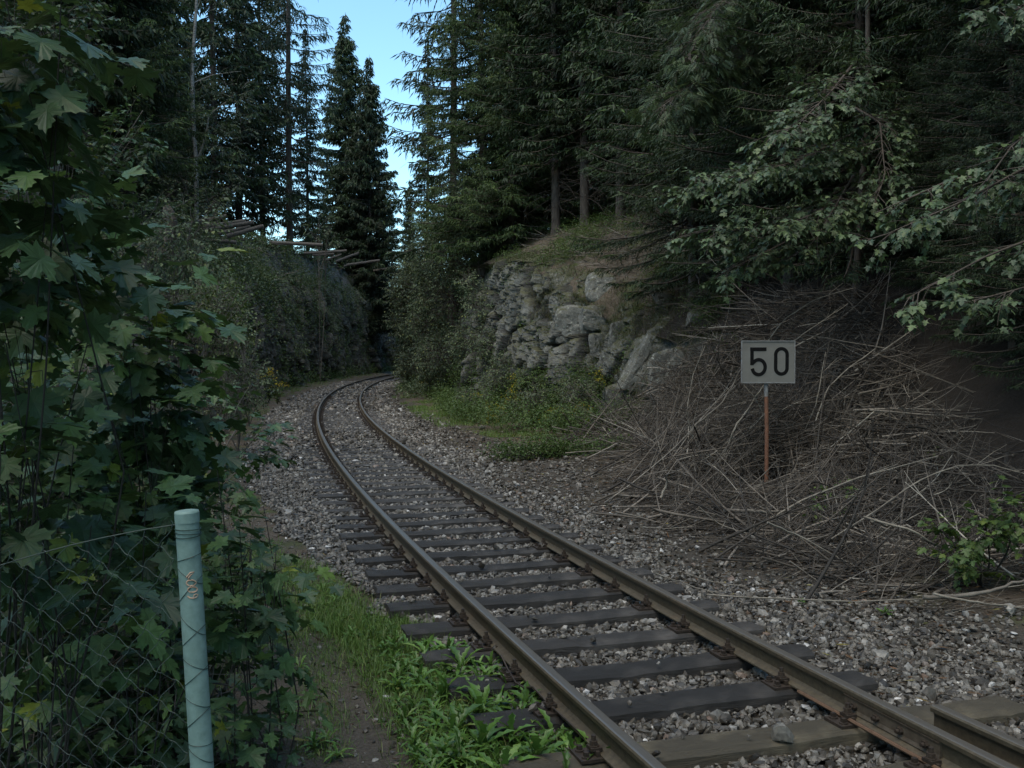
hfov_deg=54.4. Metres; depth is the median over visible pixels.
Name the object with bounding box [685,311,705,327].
rock block
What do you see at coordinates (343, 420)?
railway sleeper
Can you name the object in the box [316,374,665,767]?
rail
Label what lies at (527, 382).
shrub
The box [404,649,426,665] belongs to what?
broad weed
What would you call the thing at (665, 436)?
brushwood
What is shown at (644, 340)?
rock block
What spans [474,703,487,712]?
broad weed
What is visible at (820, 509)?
seedling
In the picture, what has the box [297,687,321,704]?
broad weed
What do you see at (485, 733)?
broad weed
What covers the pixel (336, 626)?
grass
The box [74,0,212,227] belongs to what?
spruce tree
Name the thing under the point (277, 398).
flowering weed
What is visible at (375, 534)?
railway sleeper
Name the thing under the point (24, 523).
bush
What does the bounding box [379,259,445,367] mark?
shrub
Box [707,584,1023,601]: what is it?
fallen branch
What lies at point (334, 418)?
railway sleeper
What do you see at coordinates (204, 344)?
bush
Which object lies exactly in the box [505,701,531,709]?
broad weed
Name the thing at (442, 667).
broad weed
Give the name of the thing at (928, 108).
spruce tree
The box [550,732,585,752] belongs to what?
broad weed
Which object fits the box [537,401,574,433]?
shrub
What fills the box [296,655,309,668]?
broad weed
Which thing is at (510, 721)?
broad weed
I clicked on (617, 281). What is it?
twig litter
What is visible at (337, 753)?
broad weed
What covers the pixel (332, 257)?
log
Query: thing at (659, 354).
rock block
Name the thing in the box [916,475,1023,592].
maple sapling
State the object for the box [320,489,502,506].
railway sleeper
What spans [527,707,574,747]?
broad weed
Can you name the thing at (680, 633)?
railway sleeper
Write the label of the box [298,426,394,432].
railway sleeper
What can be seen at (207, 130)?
birch tree
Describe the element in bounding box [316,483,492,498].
railway sleeper
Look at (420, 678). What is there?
broad weed
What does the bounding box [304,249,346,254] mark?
log
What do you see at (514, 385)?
flowering weed
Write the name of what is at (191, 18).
spruce tree
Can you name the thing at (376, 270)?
log
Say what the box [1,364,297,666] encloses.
bush
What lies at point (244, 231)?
log
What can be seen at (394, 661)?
broad weed
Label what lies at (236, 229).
log
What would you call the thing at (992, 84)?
spruce tree
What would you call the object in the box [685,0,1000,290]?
spruce tree
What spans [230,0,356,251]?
spruce tree
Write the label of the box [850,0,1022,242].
spruce tree
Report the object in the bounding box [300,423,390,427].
railway sleeper
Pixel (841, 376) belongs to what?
fallen branch
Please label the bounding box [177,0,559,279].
sky
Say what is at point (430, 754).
broad weed
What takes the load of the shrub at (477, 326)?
on the ground at (1007, 406)
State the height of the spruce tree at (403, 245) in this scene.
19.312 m
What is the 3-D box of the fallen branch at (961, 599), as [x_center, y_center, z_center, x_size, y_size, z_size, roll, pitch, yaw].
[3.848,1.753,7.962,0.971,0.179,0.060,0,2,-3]
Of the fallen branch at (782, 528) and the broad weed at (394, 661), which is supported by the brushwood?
the fallen branch at (782, 528)
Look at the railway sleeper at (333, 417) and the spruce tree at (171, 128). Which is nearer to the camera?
the railway sleeper at (333, 417)
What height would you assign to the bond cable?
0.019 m
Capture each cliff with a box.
[161,268,405,420]
[460,253,669,428]
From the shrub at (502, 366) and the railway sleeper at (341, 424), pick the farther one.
the shrub at (502, 366)
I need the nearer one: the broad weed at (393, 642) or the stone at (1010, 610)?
the broad weed at (393, 642)
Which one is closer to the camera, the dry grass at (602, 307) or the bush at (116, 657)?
the bush at (116, 657)
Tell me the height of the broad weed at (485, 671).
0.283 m
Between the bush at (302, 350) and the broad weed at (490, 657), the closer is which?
the broad weed at (490, 657)
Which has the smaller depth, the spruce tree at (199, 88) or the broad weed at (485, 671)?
the broad weed at (485, 671)
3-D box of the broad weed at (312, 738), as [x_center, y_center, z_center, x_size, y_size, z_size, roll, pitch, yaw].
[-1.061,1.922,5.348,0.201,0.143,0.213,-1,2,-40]
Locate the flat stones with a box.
[460,443,1023,699]
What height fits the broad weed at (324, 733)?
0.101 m
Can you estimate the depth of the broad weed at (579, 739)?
5.28 m
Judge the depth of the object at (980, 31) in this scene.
14.31 m
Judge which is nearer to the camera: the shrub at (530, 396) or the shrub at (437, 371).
the shrub at (530, 396)
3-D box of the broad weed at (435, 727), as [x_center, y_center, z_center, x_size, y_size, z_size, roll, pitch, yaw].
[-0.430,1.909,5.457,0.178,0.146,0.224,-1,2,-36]
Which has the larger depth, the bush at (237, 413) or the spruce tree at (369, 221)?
the spruce tree at (369, 221)
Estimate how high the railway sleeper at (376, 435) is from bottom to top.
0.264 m
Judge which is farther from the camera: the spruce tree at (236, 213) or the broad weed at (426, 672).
the spruce tree at (236, 213)
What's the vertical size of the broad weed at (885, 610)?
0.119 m
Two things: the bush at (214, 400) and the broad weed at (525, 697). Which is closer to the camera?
the broad weed at (525, 697)
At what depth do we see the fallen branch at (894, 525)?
9.20 m
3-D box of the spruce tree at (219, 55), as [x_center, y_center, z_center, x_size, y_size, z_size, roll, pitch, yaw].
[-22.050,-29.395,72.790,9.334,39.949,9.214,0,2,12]
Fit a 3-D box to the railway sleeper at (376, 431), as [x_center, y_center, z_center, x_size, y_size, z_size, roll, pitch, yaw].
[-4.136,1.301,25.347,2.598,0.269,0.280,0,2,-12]
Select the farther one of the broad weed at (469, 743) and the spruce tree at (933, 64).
the spruce tree at (933, 64)
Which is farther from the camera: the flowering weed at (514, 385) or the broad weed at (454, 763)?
the flowering weed at (514, 385)
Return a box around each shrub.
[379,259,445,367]
[390,341,434,387]
[394,208,446,300]
[399,255,469,353]
[408,324,466,398]
[419,195,494,301]
[421,191,495,271]
[432,155,541,257]
[441,313,478,374]
[450,265,498,327]
[454,380,496,413]
[461,322,495,368]
[470,292,485,331]
[475,345,521,402]
[499,376,553,426]
[510,364,553,403]
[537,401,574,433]
[544,379,577,417]
[551,374,605,426]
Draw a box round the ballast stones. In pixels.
[96,380,1023,767]
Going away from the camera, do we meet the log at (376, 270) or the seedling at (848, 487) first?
the seedling at (848, 487)
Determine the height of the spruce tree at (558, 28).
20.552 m
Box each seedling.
[803,487,843,524]
[818,476,860,509]
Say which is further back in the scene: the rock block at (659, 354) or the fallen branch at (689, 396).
the rock block at (659, 354)
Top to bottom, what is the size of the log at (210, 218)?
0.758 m
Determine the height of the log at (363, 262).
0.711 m
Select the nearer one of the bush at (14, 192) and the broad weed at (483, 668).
the broad weed at (483, 668)
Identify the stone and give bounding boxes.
[771,722,793,742]
[873,650,888,657]
[1004,603,1016,614]
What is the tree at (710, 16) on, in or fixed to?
on the ground at (1007, 406)
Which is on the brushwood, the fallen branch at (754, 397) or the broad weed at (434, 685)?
the fallen branch at (754, 397)
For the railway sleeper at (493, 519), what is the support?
on the ground at (1007, 406)
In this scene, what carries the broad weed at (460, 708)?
on the ground at (1007, 406)
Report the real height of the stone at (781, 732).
0.102 m
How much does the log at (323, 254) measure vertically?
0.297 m
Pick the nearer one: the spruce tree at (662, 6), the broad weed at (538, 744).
the broad weed at (538, 744)
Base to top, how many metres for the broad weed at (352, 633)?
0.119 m
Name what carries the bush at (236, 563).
on the ground at (1007, 406)
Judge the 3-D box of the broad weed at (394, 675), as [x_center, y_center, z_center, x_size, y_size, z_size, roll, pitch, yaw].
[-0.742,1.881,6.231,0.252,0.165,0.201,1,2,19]
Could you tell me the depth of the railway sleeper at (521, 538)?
10.75 m
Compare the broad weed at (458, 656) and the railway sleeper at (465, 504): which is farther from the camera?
the railway sleeper at (465, 504)
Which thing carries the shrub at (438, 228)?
on the ground at (1007, 406)
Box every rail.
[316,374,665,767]
[359,373,1017,767]
[930,704,1023,767]
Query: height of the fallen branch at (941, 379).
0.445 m
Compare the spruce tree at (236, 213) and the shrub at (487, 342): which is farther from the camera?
the spruce tree at (236, 213)
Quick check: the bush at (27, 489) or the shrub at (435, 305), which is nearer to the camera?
the bush at (27, 489)
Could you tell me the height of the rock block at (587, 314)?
0.775 m
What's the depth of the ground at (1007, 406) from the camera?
14.85 m
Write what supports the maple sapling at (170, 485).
on the ground at (1007, 406)
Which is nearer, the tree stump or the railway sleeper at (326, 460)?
the railway sleeper at (326, 460)
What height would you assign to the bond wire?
0.081 m
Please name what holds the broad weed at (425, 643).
on the ground at (1007, 406)
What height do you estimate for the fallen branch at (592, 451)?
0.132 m
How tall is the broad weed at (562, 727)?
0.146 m
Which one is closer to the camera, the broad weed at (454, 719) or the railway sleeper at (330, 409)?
the broad weed at (454, 719)
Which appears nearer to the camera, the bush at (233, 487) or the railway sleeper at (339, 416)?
the bush at (233, 487)
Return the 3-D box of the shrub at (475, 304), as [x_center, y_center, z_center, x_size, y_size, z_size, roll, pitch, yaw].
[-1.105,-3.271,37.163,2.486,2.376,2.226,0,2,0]
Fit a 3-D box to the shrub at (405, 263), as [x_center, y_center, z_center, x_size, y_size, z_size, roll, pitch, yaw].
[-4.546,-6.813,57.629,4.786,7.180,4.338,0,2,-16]
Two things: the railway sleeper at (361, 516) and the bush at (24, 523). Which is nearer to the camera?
the bush at (24, 523)
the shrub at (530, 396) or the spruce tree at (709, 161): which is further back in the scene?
the shrub at (530, 396)
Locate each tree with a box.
[0,0,191,209]
[1,0,73,201]
[19,0,221,244]
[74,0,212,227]
[117,0,242,221]
[161,0,272,222]
[165,0,260,227]
[176,70,204,223]
[179,12,220,217]
[186,0,294,238]
[216,0,311,241]
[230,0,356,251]
[282,29,334,257]
[299,13,394,274]
[301,212,344,381]
[331,57,403,338]
[379,0,523,325]
[384,214,400,293]
[385,189,417,369]
[391,183,420,375]
[398,44,444,317]
[403,0,550,276]
[443,0,579,264]
[447,0,614,231]
[473,0,616,234]
[499,0,650,225]
[538,0,682,219]
[543,2,674,225]
[543,44,589,223]
[560,9,635,210]
[567,0,720,226]
[567,0,784,302]
[567,6,651,208]
[617,0,760,223]
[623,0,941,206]
[638,0,918,307]
[653,0,920,305]
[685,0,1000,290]
[708,4,887,216]
[783,0,1013,186]
[812,4,934,205]
[833,0,992,270]
[835,0,1023,336]
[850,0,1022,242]
[870,0,1023,306]
[873,0,1022,206]
[894,0,1023,241]
[902,0,1023,349]
[925,0,1023,392]
[940,5,1023,186]
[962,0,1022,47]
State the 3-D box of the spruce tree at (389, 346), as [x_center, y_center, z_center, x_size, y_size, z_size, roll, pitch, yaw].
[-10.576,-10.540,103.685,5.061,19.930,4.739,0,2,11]
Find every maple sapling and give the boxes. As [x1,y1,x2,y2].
[0,0,159,767]
[0,142,171,767]
[0,231,249,767]
[0,342,159,767]
[1,331,248,758]
[1,468,294,767]
[162,471,344,767]
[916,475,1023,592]
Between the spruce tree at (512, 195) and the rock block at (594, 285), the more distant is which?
the spruce tree at (512, 195)
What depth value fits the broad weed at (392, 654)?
6.78 m
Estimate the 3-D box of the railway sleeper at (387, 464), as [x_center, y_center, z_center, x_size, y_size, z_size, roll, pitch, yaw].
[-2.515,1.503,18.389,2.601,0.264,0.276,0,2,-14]
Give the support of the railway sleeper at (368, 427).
on the ground at (1007, 406)
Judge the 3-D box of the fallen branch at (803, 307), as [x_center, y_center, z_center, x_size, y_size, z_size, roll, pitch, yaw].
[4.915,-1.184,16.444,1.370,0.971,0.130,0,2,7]
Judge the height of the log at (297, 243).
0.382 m
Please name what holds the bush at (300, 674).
on the ground at (1007, 406)
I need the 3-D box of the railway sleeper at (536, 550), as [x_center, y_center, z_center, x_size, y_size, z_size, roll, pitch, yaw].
[-0.320,1.745,10.232,2.598,0.267,0.277,0,2,-16]
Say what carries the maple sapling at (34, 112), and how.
on the ground at (1007, 406)
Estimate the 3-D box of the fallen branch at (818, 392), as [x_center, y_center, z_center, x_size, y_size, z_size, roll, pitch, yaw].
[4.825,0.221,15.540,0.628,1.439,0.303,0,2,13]
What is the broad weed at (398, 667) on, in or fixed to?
on the ground at (1007, 406)
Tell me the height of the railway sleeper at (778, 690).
0.264 m
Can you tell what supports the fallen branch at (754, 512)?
on the brushwood
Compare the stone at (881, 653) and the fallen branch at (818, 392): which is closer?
the stone at (881, 653)
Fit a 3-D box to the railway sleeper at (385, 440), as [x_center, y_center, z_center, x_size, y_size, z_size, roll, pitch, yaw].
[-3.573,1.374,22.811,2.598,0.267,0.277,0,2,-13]
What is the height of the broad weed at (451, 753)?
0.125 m
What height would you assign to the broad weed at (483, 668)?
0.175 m
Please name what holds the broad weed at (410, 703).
on the ground at (1007, 406)
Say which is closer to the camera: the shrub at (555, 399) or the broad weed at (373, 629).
the broad weed at (373, 629)
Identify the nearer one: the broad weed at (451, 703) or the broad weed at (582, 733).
the broad weed at (582, 733)
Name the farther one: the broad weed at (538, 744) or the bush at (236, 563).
the bush at (236, 563)
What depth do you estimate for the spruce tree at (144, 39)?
37.56 m
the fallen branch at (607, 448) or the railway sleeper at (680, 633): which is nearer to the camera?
the railway sleeper at (680, 633)
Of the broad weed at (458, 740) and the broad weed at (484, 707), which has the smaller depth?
the broad weed at (458, 740)
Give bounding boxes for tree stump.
[162,205,176,265]
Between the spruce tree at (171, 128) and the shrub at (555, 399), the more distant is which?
the spruce tree at (171, 128)
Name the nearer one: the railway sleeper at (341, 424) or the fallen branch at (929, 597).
the fallen branch at (929, 597)
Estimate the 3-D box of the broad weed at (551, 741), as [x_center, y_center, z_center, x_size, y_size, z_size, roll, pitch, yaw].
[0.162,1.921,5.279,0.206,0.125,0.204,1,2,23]
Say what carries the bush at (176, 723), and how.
on the ground at (1007, 406)
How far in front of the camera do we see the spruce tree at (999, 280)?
13.80 m
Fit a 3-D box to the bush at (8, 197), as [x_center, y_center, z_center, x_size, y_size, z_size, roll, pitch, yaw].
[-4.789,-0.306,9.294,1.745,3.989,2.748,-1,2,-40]
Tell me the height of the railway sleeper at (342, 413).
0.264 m
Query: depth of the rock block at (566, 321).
30.76 m
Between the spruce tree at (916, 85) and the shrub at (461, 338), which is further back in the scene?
the shrub at (461, 338)
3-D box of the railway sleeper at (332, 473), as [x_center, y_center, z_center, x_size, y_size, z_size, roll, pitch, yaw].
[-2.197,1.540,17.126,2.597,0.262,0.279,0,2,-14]
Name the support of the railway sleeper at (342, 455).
on the ground at (1007, 406)
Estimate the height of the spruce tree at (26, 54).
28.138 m
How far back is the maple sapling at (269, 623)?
3.84 m
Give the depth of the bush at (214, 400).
8.40 m
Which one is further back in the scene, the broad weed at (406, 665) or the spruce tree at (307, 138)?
the spruce tree at (307, 138)
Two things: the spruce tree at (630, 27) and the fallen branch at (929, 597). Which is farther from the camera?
the spruce tree at (630, 27)
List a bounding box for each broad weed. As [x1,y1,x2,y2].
[272,705,303,717]
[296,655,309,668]
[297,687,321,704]
[298,730,337,756]
[315,728,340,748]
[323,742,353,762]
[343,628,360,640]
[344,625,363,637]
[364,626,384,637]
[370,640,394,650]
[377,634,411,652]
[377,670,406,693]
[379,648,403,666]
[379,657,408,674]
[385,707,421,725]
[386,687,411,709]
[387,660,411,678]
[388,672,415,693]
[389,656,418,671]
[390,695,426,717]
[394,717,427,733]
[395,633,420,646]
[395,737,429,763]
[398,655,423,668]
[398,722,429,751]
[400,669,428,691]
[401,662,451,692]
[403,634,438,660]
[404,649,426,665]
[408,673,433,689]
[409,669,469,705]
[409,748,448,767]
[414,736,466,763]
[415,638,436,651]
[415,689,445,707]
[415,698,447,718]
[416,704,481,736]
[416,706,448,729]
[416,757,449,767]
[417,718,447,743]
[419,728,489,767]
[425,678,443,700]
[425,683,456,706]
[425,749,461,767]
[426,631,468,648]
[429,730,463,748]
[433,646,482,675]
[435,660,454,674]
[436,732,463,757]
[437,712,468,731]
[440,700,468,715]
[443,703,475,723]
[444,659,469,672]
[444,726,469,748]
[444,739,479,755]
[446,713,514,756]
[446,746,479,767]
[447,665,471,677]
[451,758,473,767]
[454,656,501,680]
[455,681,510,712]
[458,743,539,767]
[459,684,493,703]
[471,760,496,767]
[473,651,503,668]
[473,664,490,674]
[473,737,510,756]
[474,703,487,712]
[481,746,508,764]
[488,692,512,710]
[491,712,551,747]
[492,680,540,707]
[494,670,524,700]
[495,726,522,750]
[504,728,566,759]
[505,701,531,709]
[509,738,531,755]
[518,727,547,744]
[525,735,558,754]
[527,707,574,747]
[548,724,574,741]
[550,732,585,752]
[561,750,569,767]
[563,736,586,747]
[575,729,593,759]
[875,605,894,614]
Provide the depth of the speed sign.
14.95 m
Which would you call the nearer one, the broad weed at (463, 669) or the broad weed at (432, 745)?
the broad weed at (432, 745)
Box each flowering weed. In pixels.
[258,368,277,400]
[271,381,285,403]
[507,373,516,401]
[592,369,603,398]
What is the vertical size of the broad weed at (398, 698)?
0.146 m
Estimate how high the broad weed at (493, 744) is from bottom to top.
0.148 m
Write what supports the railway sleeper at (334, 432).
on the ground at (1007, 406)
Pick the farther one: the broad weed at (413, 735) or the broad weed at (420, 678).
the broad weed at (420, 678)
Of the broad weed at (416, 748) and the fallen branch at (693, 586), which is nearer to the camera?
the broad weed at (416, 748)
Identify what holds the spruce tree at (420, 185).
on the ground at (1007, 406)
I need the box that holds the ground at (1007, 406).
[1,184,1023,767]
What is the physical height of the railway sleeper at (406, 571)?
0.269 m
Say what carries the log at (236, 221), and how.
on the undergrowth
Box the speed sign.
[741,341,795,481]
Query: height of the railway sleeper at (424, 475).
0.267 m
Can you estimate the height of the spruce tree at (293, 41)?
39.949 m
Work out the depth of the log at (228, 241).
48.57 m
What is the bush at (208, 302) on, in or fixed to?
on the ground at (1007, 406)
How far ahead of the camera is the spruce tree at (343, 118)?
110.19 m
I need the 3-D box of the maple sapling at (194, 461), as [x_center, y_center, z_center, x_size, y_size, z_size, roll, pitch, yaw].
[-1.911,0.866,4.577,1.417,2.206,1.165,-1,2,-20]
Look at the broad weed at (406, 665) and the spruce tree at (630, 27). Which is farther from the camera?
the spruce tree at (630, 27)
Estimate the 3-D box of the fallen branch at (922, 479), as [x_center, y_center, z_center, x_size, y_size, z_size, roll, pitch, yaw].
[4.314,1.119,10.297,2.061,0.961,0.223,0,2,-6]
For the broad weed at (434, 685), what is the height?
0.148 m
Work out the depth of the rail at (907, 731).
6.40 m
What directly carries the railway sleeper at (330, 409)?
on the ground at (1007, 406)
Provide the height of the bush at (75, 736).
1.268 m
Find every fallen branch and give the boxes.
[565,450,636,455]
[586,443,638,458]
[640,515,713,528]
[655,573,735,596]
[659,472,667,498]
[685,573,749,591]
[686,346,706,465]
[694,368,740,425]
[698,506,776,538]
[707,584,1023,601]
[721,385,763,458]
[723,508,781,513]
[743,385,763,412]
[767,521,861,569]
[768,285,852,340]
[772,456,944,516]
[794,304,846,340]
[801,352,841,438]
[815,349,874,421]
[831,444,1023,538]
[863,516,1023,577]
[870,519,911,528]
[885,364,981,394]
[906,367,975,396]
[922,580,1023,599]
[933,592,1023,611]
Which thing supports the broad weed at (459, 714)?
on the ground at (1007, 406)
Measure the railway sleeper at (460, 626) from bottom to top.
0.262 m
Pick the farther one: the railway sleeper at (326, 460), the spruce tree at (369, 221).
the spruce tree at (369, 221)
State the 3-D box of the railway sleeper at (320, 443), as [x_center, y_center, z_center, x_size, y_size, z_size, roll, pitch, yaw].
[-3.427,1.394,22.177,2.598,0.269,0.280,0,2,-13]
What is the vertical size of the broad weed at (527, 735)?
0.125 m
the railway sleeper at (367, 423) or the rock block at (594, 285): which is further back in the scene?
the rock block at (594, 285)
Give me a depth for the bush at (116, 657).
4.96 m
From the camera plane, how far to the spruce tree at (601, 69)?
36.16 m
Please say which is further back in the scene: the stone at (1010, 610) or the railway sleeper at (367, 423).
the railway sleeper at (367, 423)
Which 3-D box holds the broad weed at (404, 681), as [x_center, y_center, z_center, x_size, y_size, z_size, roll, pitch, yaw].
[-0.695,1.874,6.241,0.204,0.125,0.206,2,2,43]
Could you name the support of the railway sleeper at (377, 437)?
on the ground at (1007, 406)
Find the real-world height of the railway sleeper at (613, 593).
0.261 m
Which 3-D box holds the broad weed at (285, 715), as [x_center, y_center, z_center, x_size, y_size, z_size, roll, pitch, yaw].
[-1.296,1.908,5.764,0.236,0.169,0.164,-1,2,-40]
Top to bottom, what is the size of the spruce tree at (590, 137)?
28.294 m
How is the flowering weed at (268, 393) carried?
on the ground at (1007, 406)
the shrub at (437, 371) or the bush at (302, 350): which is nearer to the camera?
the shrub at (437, 371)
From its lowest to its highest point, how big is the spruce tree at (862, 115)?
18.866 m
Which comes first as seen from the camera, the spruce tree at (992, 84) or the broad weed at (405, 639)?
the broad weed at (405, 639)
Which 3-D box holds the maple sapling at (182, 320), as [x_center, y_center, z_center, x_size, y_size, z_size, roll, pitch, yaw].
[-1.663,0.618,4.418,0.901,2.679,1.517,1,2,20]
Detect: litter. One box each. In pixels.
[73,426,1023,767]
[101,203,1023,475]
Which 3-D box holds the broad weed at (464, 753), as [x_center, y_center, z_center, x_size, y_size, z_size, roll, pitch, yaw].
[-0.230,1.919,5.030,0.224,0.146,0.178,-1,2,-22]
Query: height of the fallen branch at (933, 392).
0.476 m
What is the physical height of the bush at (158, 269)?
4.859 m
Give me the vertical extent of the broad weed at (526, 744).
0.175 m
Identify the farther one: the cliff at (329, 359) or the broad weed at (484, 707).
the cliff at (329, 359)
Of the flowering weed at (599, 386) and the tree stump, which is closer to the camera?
the tree stump
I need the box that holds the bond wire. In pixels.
[500,654,586,738]
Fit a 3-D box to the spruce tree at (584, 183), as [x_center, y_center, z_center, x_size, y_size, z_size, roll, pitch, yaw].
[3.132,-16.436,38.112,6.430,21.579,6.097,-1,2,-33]
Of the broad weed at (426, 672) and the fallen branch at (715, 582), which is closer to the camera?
the broad weed at (426, 672)
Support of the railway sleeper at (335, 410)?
on the ground at (1007, 406)
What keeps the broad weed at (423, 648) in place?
on the ground at (1007, 406)
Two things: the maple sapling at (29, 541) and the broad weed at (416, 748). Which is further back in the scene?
the broad weed at (416, 748)
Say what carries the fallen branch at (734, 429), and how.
on the brushwood
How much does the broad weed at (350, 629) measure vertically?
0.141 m
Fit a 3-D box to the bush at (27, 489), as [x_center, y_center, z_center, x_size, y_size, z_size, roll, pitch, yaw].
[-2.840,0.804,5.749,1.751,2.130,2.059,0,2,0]
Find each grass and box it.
[98,374,593,767]
[469,211,745,459]
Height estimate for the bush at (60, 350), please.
2.429 m
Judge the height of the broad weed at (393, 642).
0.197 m
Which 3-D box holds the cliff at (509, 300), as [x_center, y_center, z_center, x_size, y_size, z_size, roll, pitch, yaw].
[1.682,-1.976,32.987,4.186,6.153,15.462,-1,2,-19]
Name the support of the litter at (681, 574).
on the ground at (1007, 406)
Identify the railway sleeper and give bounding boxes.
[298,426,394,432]
[298,428,374,433]
[298,433,403,440]
[298,435,406,442]
[299,420,385,424]
[299,438,410,445]
[299,442,417,450]
[300,421,389,426]
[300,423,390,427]
[300,425,392,430]
[300,431,398,437]
[300,445,423,453]
[301,412,376,416]
[301,413,378,418]
[301,414,377,419]
[302,416,378,420]
[302,417,384,421]
[302,418,385,423]
[302,440,415,448]
[304,407,373,411]
[304,411,375,415]
[304,448,427,456]
[304,454,435,464]
[304,457,443,468]
[305,406,372,410]
[305,451,421,460]
[305,461,449,472]
[307,408,374,412]
[307,465,457,476]
[310,469,465,481]
[311,429,377,435]
[313,410,376,414]
[313,473,473,487]
[315,478,483,493]
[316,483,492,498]
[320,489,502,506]
[325,495,515,514]
[330,502,528,522]
[334,509,544,531]
[338,518,561,543]
[346,527,578,552]
[355,537,601,568]
[365,549,624,581]
[373,562,653,597]
[384,577,684,621]
[401,594,719,644]
[419,614,764,671]
[444,638,814,704]
[466,667,878,745]
[500,696,1023,767]
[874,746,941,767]
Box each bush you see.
[0,0,122,382]
[0,94,169,375]
[0,154,117,386]
[0,167,143,522]
[1,342,174,636]
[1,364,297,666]
[1,411,225,612]
[1,484,235,766]
[1,554,281,767]
[1,614,187,767]
[2,317,128,530]
[3,337,246,528]
[66,175,242,371]
[104,560,332,767]
[123,206,206,412]
[124,470,250,598]
[128,259,265,411]
[148,164,247,226]
[162,248,249,415]
[173,274,256,417]
[190,323,264,437]
[198,311,282,450]
[202,508,285,624]
[222,358,278,424]
[291,330,310,359]
[326,308,340,333]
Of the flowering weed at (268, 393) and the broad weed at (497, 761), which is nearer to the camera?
the broad weed at (497, 761)
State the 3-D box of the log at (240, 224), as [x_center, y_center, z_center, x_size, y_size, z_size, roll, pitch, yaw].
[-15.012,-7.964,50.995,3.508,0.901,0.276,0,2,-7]
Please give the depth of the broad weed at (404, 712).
5.69 m
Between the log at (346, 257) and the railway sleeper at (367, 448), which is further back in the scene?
the log at (346, 257)
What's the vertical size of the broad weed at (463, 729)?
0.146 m
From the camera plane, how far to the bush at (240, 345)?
24.02 m
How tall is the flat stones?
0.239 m
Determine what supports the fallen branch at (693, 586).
on the ground at (1007, 406)
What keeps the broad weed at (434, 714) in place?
on the ground at (1007, 406)
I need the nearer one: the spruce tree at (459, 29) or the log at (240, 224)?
the spruce tree at (459, 29)
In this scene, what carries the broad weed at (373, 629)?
on the ground at (1007, 406)
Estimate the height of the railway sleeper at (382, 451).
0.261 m
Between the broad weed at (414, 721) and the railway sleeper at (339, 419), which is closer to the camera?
the broad weed at (414, 721)
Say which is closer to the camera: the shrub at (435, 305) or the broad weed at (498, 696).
the broad weed at (498, 696)
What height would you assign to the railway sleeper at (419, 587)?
0.264 m
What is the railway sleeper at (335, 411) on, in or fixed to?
on the ground at (1007, 406)
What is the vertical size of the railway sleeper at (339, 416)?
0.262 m
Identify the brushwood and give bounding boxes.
[536,243,1023,622]
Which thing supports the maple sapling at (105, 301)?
on the ground at (1007, 406)
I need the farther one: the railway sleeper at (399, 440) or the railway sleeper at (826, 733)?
the railway sleeper at (399, 440)
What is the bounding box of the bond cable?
[797,690,939,767]
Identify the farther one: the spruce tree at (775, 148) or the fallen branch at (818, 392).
the spruce tree at (775, 148)
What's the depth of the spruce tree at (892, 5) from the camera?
19.91 m
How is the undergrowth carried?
on the ground at (1007, 406)
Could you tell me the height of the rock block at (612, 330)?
1.533 m
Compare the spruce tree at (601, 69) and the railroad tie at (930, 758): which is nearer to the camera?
the railroad tie at (930, 758)
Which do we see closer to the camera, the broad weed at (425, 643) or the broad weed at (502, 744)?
the broad weed at (502, 744)
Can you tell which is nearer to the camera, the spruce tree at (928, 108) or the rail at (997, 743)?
the rail at (997, 743)
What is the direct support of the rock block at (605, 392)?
on the ground at (1007, 406)
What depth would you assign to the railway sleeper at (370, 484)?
15.78 m
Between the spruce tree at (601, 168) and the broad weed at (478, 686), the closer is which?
the broad weed at (478, 686)
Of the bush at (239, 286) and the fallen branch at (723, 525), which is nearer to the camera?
the fallen branch at (723, 525)
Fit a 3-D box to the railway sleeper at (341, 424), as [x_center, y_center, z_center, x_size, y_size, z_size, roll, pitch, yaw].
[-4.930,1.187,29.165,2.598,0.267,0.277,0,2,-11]
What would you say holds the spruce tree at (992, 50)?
on the ground at (1007, 406)
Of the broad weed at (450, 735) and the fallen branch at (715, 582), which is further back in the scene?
the fallen branch at (715, 582)
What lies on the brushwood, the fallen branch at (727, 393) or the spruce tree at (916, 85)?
the fallen branch at (727, 393)
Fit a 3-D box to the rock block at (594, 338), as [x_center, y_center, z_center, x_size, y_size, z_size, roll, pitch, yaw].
[2.581,-1.150,29.720,0.642,0.764,0.520,0,2,0]
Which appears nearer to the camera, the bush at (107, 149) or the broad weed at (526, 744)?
the broad weed at (526, 744)
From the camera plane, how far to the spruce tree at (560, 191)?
60.58 m
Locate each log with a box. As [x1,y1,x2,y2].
[190,214,226,223]
[200,220,253,233]
[203,219,245,228]
[205,239,236,243]
[213,225,250,236]
[226,224,263,238]
[269,241,322,246]
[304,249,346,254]
[312,253,333,255]
[325,254,341,260]
[336,252,358,262]
[346,259,379,265]
[373,267,397,271]
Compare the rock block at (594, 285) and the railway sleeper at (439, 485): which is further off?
the rock block at (594, 285)
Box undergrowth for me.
[12,202,748,461]
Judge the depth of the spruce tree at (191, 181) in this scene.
82.06 m
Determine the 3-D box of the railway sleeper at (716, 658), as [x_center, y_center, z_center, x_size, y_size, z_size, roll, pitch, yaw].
[0.808,1.856,6.499,2.598,0.269,0.280,-1,2,-17]
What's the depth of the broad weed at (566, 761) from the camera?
4.88 m
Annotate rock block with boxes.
[554,305,591,343]
[578,305,607,330]
[585,271,615,301]
[588,333,604,357]
[601,383,636,412]
[608,319,627,346]
[617,333,655,393]
[647,347,686,401]
[651,290,675,306]
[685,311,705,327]
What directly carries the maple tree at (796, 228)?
on the ground at (1007, 406)
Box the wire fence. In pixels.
[0,509,213,767]
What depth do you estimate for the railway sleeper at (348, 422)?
29.76 m
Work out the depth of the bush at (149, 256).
20.78 m

